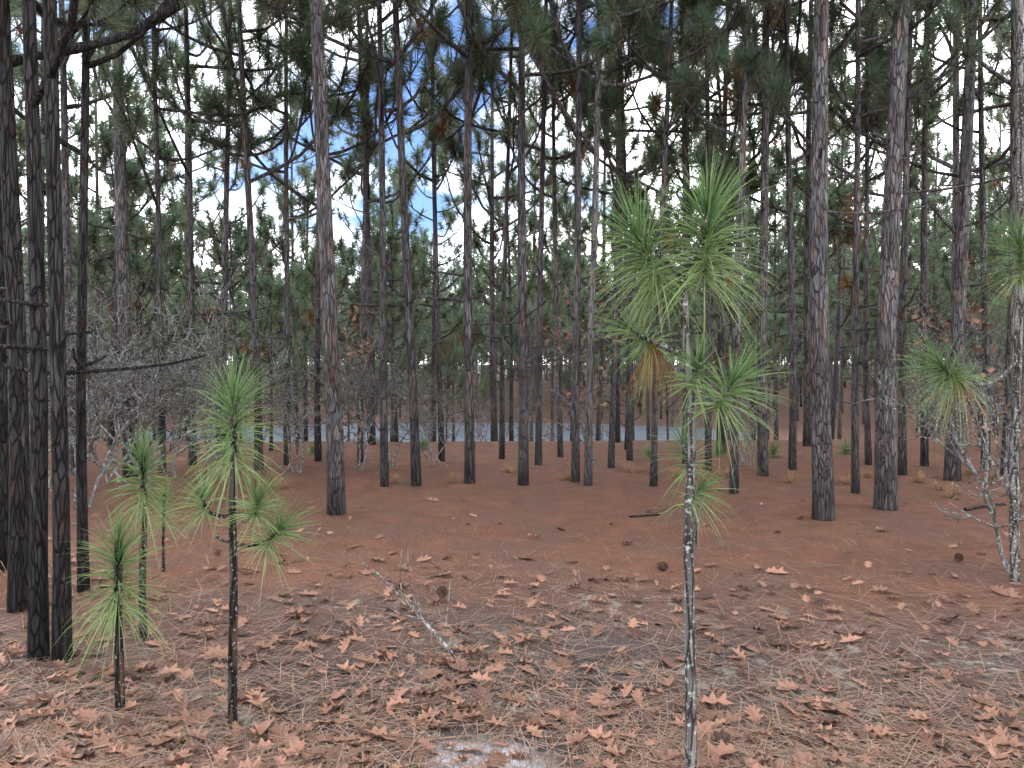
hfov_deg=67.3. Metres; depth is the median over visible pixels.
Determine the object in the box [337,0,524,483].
pine tree
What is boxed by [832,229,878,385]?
pine tree
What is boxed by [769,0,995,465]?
pine tree
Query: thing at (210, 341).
pine tree
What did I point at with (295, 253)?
pine tree
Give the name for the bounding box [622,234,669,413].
pine tree
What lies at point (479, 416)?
scrub oak bush
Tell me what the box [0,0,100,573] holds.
pine tree
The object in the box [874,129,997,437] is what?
pine tree
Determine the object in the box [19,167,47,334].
pine tree
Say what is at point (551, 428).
scrub oak bush
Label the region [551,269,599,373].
pine tree
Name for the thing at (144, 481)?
pine sapling
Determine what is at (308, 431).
scrub oak bush
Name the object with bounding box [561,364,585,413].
young pine tree
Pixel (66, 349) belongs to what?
scrub oak bush
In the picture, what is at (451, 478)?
wiregrass tuft
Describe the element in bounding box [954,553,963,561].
pine cone
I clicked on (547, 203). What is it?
pine tree
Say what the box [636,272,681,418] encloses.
young pine tree
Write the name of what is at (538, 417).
pine tree
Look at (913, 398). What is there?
scrub oak bush
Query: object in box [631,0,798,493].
pine tree
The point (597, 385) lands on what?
scrub oak bush
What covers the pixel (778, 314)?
young pine tree
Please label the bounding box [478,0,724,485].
pine tree
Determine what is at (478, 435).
scrub oak bush
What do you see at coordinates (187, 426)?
scrub oak bush
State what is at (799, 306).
pine tree
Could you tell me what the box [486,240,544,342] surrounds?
pine tree
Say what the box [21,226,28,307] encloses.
pine tree
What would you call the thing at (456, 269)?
pine tree
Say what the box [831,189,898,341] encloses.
pine tree
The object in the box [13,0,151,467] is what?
pine tree
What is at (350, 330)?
pine tree
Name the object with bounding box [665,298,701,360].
young pine tree
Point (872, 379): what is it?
young pine tree
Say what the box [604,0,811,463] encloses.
pine tree
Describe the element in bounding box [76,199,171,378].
pine tree
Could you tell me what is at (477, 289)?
young pine tree
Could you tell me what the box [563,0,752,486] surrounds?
pine tree
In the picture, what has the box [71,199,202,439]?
young pine tree
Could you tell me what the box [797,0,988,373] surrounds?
pine tree
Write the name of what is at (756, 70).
pine tree
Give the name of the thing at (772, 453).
longleaf seedling
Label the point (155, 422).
scrub oak bush
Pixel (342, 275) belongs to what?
young pine tree
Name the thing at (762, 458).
pine tree
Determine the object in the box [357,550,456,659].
dead branch
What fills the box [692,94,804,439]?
pine tree
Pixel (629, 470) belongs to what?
wiregrass tuft
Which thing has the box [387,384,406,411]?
young pine tree
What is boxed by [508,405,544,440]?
scrub oak bush
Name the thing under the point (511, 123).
pine tree
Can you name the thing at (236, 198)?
sky
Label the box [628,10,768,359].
pine tree
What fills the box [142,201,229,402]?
pine tree
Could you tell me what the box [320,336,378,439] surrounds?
young pine tree
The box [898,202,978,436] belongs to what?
pine tree
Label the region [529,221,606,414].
pine tree
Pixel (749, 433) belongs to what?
scrub oak bush
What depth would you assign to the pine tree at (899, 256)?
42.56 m
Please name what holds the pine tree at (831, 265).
on the ground
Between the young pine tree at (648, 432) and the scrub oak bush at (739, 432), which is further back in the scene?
the scrub oak bush at (739, 432)
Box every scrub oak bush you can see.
[7,261,168,490]
[7,310,116,425]
[7,315,93,452]
[22,223,185,474]
[26,295,214,509]
[29,240,302,496]
[29,293,192,484]
[67,317,253,477]
[88,372,141,436]
[126,301,290,470]
[157,334,305,482]
[245,387,282,440]
[247,322,325,474]
[280,415,313,439]
[285,298,463,466]
[296,340,435,469]
[313,304,379,451]
[379,354,482,464]
[390,365,460,441]
[400,373,424,417]
[434,386,482,440]
[457,386,506,440]
[474,404,497,440]
[476,375,543,439]
[478,351,499,396]
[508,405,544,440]
[528,283,624,464]
[534,405,566,440]
[542,411,569,440]
[543,356,567,382]
[554,385,602,440]
[580,392,624,440]
[675,415,713,439]
[711,364,776,469]
[713,372,755,430]
[713,417,750,439]
[843,412,863,437]
[851,317,1023,571]
[896,251,1023,482]
[896,305,1023,448]
[896,352,939,437]
[906,342,980,443]
[907,347,1023,472]
[908,334,1004,443]
[912,381,980,429]
[991,367,1023,436]
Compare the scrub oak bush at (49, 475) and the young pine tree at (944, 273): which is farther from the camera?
the young pine tree at (944, 273)
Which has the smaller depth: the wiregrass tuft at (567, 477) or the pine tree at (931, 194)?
the wiregrass tuft at (567, 477)
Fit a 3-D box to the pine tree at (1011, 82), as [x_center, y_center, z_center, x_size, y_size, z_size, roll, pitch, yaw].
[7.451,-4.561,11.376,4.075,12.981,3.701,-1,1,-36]
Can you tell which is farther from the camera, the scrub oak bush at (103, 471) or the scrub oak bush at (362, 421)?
the scrub oak bush at (362, 421)
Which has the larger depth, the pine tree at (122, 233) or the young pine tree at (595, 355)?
the young pine tree at (595, 355)
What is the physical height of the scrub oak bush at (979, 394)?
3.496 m
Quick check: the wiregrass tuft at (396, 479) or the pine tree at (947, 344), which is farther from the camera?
the pine tree at (947, 344)
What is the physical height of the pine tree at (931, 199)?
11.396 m
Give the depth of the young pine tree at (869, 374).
59.99 m
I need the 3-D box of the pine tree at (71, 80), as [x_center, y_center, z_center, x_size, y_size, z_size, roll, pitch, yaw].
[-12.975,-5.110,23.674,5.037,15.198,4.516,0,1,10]
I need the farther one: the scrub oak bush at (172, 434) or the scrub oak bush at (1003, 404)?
the scrub oak bush at (1003, 404)
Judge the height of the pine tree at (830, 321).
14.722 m
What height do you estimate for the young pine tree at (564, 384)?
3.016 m
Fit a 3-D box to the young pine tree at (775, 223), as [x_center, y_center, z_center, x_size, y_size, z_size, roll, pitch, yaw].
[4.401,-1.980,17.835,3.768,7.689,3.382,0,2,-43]
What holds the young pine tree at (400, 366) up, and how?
on the ground
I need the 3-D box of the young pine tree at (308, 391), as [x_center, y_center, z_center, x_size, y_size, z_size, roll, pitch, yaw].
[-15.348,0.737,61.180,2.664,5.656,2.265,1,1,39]
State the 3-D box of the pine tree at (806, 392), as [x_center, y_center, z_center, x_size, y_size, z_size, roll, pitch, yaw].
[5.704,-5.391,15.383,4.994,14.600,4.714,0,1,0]
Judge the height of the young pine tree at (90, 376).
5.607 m
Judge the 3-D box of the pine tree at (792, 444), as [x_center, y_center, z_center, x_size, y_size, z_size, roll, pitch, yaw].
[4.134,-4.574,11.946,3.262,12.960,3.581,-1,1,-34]
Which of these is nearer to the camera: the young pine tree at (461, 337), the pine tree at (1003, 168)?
the pine tree at (1003, 168)
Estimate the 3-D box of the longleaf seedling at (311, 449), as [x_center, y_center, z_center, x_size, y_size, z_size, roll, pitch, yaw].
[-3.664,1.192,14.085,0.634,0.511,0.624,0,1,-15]
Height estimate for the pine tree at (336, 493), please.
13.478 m
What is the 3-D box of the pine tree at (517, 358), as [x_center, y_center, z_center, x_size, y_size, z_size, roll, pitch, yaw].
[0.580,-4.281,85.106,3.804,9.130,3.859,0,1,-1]
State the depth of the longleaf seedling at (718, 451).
14.02 m
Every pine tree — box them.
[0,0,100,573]
[0,0,222,664]
[0,0,273,612]
[0,0,315,661]
[10,0,97,226]
[10,0,162,283]
[11,12,78,285]
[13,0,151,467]
[15,0,208,593]
[17,0,178,440]
[18,91,201,445]
[18,145,45,266]
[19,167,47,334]
[19,178,27,272]
[20,199,101,332]
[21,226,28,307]
[22,217,47,366]
[24,201,107,335]
[27,266,109,395]
[47,206,112,439]
[47,313,117,405]
[63,0,292,472]
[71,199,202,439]
[72,192,146,440]
[74,195,138,375]
[76,85,219,439]
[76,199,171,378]
[100,30,260,440]
[100,297,172,397]
[102,0,164,478]
[102,0,332,464]
[103,273,200,438]
[124,0,387,469]
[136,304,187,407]
[138,16,295,440]
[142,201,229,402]
[145,259,180,398]
[149,0,337,460]
[155,308,215,438]
[169,209,284,437]
[171,271,217,427]
[189,0,395,464]
[192,0,419,461]
[195,295,239,406]
[195,337,215,396]
[196,218,262,386]
[196,243,242,369]
[209,239,251,349]
[214,246,247,367]
[214,273,312,450]
[217,235,269,369]
[227,355,253,422]
[234,247,283,348]
[237,0,513,485]
[239,213,308,398]
[239,349,252,404]
[245,368,267,403]
[247,1,452,444]
[251,64,360,440]
[252,163,366,440]
[261,351,302,441]
[261,354,280,418]
[271,0,463,462]
[272,330,313,400]
[279,304,313,377]
[282,234,387,386]
[290,0,347,515]
[297,273,321,392]
[299,289,322,360]
[301,292,349,353]
[307,355,323,393]
[307,360,322,399]
[311,285,347,354]
[314,214,433,441]
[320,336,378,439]
[323,0,455,486]
[331,123,402,374]
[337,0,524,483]
[339,289,352,383]
[340,278,377,361]
[342,336,366,418]
[343,154,439,413]
[347,245,450,441]
[351,197,451,434]
[367,0,506,460]
[372,86,484,441]
[375,339,408,424]
[377,283,429,418]
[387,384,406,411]
[397,290,463,435]
[412,0,565,440]
[414,0,590,458]
[418,225,449,386]
[418,260,460,413]
[420,291,489,440]
[422,0,681,485]
[425,328,463,440]
[438,241,462,387]
[441,259,462,315]
[446,336,478,408]
[449,237,507,418]
[452,274,499,367]
[457,221,530,380]
[459,166,546,440]
[463,0,638,464]
[472,270,498,389]
[473,354,496,410]
[475,277,498,366]
[476,374,499,405]
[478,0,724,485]
[478,279,529,389]
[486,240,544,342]
[487,0,620,456]
[488,89,591,440]
[490,0,692,481]
[496,227,543,322]
[497,343,517,406]
[500,276,516,343]
[505,247,565,417]
[505,275,555,412]
[506,308,529,382]
[508,265,528,362]
[513,167,599,440]
[516,0,715,442]
[526,162,612,440]
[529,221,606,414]
[532,0,755,467]
[540,0,681,460]
[545,22,660,440]
[551,242,585,374]
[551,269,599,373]
[559,158,691,449]
[560,253,607,403]
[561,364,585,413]
[561,377,568,404]
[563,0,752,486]
[564,247,609,385]
[580,299,633,418]
[582,284,654,439]
[584,256,637,360]
[600,185,698,439]
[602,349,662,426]
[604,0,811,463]
[604,245,654,373]
[610,299,643,397]
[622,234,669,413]
[625,0,869,452]
[627,0,777,470]
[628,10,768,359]
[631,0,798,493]
[632,298,699,438]
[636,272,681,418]
[639,137,786,439]
[640,251,703,424]
[660,240,726,372]
[661,0,919,446]
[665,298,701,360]
[667,289,704,370]
[681,205,767,398]
[691,202,772,439]
[691,254,744,392]
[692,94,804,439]
[692,296,771,419]
[695,250,734,361]
[697,0,870,475]
[698,0,932,469]
[724,0,1001,493]
[725,152,840,439]
[725,248,788,423]
[739,286,772,409]
[739,312,788,438]
[740,233,801,406]
[742,288,788,380]
[752,95,869,353]
[767,175,863,387]
[768,182,851,360]
[768,264,788,381]
[769,0,982,464]
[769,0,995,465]
[772,246,803,420]
[775,0,1016,475]
[777,23,946,438]
[780,168,848,367]
[780,273,803,406]
[784,115,919,438]
[784,266,851,394]
[784,348,803,400]
[787,371,803,401]
[796,257,862,402]
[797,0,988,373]
[809,0,925,520]
[828,247,859,401]
[829,297,876,408]
[831,0,1010,467]
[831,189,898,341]
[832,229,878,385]
[832,250,863,412]
[839,236,876,423]
[841,157,943,438]
[843,289,919,402]
[844,0,1010,309]
[849,216,928,374]
[861,305,919,409]
[863,200,943,399]
[869,353,875,404]
[872,0,1016,510]
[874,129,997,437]
[896,331,944,437]
[898,165,978,430]
[898,177,978,437]
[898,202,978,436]
[900,179,951,332]
[910,217,973,425]
[927,67,1022,436]
[927,218,1023,436]
[938,0,1023,474]
[940,184,1006,358]
[940,301,980,361]
[942,0,1014,480]
[943,170,1023,436]
[960,67,1009,343]
[962,13,1010,180]
[965,239,1006,425]
[966,170,1023,383]
[972,194,1023,371]
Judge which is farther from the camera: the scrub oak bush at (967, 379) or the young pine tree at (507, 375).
the young pine tree at (507, 375)
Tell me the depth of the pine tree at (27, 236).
60.72 m
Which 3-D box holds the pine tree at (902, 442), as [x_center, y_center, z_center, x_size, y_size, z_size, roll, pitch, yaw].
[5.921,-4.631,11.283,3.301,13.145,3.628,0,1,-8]
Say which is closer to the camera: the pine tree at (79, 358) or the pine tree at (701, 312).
the pine tree at (79, 358)
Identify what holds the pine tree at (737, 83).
on the ground
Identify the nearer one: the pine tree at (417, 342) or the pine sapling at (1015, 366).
the pine sapling at (1015, 366)
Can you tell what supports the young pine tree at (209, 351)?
on the ground
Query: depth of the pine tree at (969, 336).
46.11 m
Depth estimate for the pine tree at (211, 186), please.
23.10 m
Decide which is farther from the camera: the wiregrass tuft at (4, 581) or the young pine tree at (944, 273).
the young pine tree at (944, 273)
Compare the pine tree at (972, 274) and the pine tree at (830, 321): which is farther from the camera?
the pine tree at (972, 274)
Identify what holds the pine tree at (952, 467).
on the ground
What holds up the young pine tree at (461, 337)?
on the ground
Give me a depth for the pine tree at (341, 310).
81.66 m
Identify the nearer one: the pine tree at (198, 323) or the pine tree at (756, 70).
the pine tree at (756, 70)
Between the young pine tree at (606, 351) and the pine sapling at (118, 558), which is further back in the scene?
the young pine tree at (606, 351)
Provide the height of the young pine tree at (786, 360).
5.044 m
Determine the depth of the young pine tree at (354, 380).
60.37 m
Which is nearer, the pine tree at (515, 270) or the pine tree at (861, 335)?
the pine tree at (861, 335)
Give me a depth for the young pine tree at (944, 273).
21.72 m
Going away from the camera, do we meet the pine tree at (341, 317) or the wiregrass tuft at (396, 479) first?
the wiregrass tuft at (396, 479)
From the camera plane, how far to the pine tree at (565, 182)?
16.84 m
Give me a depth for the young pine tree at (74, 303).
30.82 m
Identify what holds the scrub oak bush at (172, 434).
on the ground
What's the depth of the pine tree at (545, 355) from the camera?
63.59 m
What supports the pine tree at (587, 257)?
on the ground
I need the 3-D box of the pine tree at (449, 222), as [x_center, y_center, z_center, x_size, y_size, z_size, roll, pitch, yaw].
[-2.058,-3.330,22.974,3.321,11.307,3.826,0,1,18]
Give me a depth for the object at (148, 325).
21.89 m
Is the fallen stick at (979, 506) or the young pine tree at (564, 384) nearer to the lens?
the fallen stick at (979, 506)
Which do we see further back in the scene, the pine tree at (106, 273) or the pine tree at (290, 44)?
the pine tree at (106, 273)
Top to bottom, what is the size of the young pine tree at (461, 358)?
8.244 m
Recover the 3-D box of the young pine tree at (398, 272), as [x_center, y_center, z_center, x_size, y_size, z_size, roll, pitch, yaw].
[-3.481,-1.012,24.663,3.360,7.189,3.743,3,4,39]
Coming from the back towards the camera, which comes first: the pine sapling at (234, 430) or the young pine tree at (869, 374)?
the young pine tree at (869, 374)
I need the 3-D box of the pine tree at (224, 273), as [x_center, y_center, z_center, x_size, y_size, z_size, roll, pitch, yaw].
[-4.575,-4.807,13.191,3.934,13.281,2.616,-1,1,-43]
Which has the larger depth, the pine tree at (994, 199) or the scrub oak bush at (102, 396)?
the pine tree at (994, 199)
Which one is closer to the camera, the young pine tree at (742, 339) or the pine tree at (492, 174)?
the pine tree at (492, 174)
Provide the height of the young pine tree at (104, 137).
7.864 m
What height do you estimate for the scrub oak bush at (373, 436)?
2.898 m
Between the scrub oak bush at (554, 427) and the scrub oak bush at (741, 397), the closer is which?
the scrub oak bush at (741, 397)
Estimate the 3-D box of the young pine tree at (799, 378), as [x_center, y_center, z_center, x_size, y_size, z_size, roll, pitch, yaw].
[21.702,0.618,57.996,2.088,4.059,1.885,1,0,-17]
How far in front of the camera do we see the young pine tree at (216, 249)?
25.48 m
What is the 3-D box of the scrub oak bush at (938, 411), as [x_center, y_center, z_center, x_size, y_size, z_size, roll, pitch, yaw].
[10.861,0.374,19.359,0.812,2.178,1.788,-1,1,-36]
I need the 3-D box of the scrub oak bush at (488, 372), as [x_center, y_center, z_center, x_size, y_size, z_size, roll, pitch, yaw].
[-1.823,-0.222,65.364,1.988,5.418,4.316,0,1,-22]
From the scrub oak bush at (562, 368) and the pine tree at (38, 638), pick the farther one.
the scrub oak bush at (562, 368)
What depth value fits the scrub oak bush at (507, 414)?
26.02 m
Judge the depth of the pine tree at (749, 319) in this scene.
54.37 m
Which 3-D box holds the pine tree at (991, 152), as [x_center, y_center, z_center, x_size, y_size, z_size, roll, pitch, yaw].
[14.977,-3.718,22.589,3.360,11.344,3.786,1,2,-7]
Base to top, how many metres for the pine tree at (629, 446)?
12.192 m
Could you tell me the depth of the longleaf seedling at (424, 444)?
14.92 m
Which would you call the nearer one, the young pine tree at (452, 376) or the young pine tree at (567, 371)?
the young pine tree at (452, 376)
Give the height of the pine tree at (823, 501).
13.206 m
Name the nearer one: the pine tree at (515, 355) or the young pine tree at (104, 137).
the young pine tree at (104, 137)
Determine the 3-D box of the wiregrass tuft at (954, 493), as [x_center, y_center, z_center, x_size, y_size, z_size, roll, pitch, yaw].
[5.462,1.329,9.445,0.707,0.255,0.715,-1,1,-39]
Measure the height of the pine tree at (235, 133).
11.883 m
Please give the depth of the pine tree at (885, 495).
8.47 m
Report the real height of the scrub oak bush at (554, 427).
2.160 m
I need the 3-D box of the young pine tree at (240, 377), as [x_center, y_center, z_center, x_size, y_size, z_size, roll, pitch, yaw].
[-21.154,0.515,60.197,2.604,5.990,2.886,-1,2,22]
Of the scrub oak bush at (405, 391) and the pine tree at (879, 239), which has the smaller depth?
the pine tree at (879, 239)
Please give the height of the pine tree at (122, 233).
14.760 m
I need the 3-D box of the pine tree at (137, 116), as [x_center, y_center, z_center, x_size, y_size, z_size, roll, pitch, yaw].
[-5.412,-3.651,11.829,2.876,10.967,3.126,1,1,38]
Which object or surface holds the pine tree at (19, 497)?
on the ground
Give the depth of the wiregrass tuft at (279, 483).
10.22 m
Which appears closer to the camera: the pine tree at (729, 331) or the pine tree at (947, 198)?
the pine tree at (947, 198)
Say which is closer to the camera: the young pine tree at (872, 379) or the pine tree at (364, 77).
the pine tree at (364, 77)
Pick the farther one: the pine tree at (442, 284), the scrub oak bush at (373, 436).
the pine tree at (442, 284)
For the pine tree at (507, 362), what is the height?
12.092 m
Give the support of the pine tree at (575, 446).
on the ground
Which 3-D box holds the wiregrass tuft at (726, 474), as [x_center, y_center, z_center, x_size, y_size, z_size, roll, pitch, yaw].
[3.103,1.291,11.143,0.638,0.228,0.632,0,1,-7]
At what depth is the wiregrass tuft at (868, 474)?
11.17 m
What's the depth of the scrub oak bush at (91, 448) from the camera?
10.44 m
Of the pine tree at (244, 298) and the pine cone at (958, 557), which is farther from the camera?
the pine tree at (244, 298)
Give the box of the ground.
[0,364,1023,767]
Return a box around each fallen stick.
[629,502,683,517]
[964,503,1006,510]
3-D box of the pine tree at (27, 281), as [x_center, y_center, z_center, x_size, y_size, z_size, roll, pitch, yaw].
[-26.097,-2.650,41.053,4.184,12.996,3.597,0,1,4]
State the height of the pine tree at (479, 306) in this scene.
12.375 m
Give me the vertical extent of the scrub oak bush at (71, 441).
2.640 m
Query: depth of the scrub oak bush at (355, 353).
12.23 m
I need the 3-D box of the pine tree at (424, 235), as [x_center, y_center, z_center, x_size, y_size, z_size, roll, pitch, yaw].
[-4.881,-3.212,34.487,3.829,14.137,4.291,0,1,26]
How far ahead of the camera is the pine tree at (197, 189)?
33.12 m
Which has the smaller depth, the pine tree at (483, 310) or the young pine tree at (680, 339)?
the young pine tree at (680, 339)
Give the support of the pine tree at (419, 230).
on the ground
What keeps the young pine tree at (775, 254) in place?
on the ground
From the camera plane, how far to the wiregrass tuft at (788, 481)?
10.57 m
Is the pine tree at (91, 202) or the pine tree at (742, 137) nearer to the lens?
the pine tree at (742, 137)
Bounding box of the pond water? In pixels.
[99,423,756,441]
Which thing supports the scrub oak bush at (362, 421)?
on the ground
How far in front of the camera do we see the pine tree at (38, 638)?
4.10 m
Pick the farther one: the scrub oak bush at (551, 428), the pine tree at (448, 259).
the pine tree at (448, 259)
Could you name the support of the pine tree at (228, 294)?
on the ground
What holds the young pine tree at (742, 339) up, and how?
on the ground
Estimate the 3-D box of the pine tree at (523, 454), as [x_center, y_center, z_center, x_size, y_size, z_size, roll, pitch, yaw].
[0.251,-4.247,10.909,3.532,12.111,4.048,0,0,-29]
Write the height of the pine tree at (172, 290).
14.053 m
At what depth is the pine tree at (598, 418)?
22.04 m
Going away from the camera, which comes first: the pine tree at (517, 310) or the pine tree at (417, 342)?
the pine tree at (417, 342)
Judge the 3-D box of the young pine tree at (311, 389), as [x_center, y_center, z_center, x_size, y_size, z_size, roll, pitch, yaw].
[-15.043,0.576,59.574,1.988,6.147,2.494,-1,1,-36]
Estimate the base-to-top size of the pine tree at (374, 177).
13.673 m
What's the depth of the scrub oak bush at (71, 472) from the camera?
11.56 m
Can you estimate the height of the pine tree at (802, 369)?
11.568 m
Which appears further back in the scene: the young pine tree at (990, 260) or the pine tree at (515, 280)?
the pine tree at (515, 280)
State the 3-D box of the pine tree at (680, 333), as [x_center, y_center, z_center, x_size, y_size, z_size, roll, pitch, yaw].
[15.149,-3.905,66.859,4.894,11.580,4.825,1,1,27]
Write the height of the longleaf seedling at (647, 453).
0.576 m
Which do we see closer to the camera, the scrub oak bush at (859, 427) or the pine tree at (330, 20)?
the pine tree at (330, 20)
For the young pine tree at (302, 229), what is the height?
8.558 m
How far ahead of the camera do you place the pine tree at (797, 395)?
54.90 m
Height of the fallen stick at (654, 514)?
0.204 m
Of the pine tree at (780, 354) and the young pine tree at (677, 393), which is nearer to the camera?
the young pine tree at (677, 393)
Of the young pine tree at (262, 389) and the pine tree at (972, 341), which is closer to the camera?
the pine tree at (972, 341)
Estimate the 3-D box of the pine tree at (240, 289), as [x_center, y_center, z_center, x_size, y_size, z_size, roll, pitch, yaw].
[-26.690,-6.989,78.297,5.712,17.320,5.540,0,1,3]
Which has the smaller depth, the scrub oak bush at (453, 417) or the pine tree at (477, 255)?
the scrub oak bush at (453, 417)
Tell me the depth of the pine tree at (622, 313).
57.05 m
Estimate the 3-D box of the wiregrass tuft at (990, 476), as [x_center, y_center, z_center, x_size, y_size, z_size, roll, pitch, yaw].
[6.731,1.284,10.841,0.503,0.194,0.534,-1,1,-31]
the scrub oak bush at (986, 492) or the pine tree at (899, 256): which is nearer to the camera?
the scrub oak bush at (986, 492)
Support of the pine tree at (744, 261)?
on the ground
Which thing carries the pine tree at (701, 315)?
on the ground
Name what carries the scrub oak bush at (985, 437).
on the ground
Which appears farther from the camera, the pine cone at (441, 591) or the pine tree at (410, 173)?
the pine tree at (410, 173)
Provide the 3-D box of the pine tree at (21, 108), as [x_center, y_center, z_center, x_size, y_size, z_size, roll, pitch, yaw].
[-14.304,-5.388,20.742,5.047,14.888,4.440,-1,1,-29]
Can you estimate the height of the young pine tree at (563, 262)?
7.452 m
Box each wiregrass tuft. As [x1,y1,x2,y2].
[0,561,51,602]
[253,473,292,489]
[378,472,404,483]
[442,472,462,482]
[501,464,513,473]
[555,469,572,482]
[619,463,643,472]
[663,466,683,477]
[709,469,741,478]
[767,469,801,484]
[836,472,863,484]
[860,468,873,477]
[904,470,935,482]
[927,479,951,491]
[935,485,973,499]
[961,465,978,475]
[980,469,1003,480]
[996,488,1007,495]
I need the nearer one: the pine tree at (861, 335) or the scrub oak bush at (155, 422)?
the scrub oak bush at (155, 422)
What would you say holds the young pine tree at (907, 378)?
on the ground
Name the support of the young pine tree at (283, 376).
on the ground
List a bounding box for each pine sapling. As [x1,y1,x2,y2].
[49,499,187,710]
[93,419,184,639]
[134,475,192,571]
[161,349,323,727]
[576,137,798,767]
[876,0,1023,582]
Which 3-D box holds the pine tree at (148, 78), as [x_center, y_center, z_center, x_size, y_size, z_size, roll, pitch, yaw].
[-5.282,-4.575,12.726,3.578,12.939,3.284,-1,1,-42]
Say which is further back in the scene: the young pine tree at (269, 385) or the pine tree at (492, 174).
the young pine tree at (269, 385)
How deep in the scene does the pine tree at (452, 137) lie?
13.04 m
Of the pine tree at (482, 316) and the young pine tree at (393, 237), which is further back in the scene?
the pine tree at (482, 316)
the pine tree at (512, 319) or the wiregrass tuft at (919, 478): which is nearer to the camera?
the wiregrass tuft at (919, 478)
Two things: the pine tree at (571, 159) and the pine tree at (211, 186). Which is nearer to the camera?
the pine tree at (571, 159)
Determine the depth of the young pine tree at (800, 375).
61.09 m
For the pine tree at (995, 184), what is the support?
on the ground
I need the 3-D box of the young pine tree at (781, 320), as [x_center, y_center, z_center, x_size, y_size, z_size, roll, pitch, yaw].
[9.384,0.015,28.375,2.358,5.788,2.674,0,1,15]
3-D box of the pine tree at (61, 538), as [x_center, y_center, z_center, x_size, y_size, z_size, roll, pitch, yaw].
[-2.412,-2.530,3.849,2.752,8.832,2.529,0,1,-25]
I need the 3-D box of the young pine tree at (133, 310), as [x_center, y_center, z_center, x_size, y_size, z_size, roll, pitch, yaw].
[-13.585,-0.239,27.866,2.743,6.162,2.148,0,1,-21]
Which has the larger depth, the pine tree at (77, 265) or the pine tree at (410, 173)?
the pine tree at (77, 265)
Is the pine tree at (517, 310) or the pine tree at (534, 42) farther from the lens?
the pine tree at (517, 310)
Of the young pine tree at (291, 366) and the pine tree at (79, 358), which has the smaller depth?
the pine tree at (79, 358)
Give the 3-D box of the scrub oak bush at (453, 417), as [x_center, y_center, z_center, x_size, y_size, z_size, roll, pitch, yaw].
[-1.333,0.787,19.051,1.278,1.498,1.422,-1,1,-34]
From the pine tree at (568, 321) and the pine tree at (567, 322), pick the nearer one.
the pine tree at (568, 321)
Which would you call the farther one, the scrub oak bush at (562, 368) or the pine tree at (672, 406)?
the scrub oak bush at (562, 368)
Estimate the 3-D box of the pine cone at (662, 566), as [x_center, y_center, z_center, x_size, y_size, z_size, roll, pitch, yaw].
[1.163,1.405,5.942,0.077,0.077,0.114,-16,5,-22]
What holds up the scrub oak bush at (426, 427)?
on the ground
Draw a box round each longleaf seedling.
[301,442,325,454]
[419,429,435,449]
[638,440,659,457]
[711,436,729,455]
[756,434,783,457]
[833,432,863,455]
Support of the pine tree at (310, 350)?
on the ground
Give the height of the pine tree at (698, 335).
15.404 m
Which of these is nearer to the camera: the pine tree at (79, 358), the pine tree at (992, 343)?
the pine tree at (79, 358)
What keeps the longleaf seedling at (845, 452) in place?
on the ground
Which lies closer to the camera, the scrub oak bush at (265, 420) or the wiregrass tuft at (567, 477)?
the wiregrass tuft at (567, 477)
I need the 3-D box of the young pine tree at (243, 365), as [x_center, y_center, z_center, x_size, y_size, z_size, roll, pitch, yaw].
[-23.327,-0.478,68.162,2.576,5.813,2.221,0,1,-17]
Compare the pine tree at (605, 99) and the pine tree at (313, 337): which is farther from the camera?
the pine tree at (313, 337)
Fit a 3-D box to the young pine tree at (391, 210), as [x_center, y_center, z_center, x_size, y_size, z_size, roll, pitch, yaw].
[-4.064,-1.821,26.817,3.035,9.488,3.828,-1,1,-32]
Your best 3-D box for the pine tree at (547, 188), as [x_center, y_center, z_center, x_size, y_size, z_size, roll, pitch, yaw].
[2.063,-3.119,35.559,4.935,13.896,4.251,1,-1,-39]
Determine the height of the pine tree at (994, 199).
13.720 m
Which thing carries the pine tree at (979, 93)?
on the ground
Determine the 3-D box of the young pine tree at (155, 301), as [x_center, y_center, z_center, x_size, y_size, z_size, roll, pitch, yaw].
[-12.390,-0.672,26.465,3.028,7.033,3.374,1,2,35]
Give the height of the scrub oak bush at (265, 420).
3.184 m
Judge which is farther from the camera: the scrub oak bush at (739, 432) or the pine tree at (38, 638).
the scrub oak bush at (739, 432)
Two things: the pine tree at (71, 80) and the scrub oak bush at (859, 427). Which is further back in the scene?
the scrub oak bush at (859, 427)
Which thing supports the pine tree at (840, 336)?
on the ground
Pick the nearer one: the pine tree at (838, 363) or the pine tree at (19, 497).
the pine tree at (19, 497)
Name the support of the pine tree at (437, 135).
on the ground
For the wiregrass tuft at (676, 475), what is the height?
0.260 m
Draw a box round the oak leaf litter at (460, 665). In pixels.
[0,491,1023,767]
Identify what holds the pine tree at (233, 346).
on the ground
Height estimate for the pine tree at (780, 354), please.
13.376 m
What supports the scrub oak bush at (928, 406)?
on the ground
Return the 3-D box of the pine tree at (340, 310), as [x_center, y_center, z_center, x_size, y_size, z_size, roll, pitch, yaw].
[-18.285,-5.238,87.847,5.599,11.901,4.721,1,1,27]
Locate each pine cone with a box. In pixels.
[436,586,446,596]
[657,561,668,570]
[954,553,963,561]
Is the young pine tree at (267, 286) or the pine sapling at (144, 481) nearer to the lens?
the pine sapling at (144, 481)
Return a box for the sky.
[11,0,1010,364]
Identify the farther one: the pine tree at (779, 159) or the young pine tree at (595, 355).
the young pine tree at (595, 355)

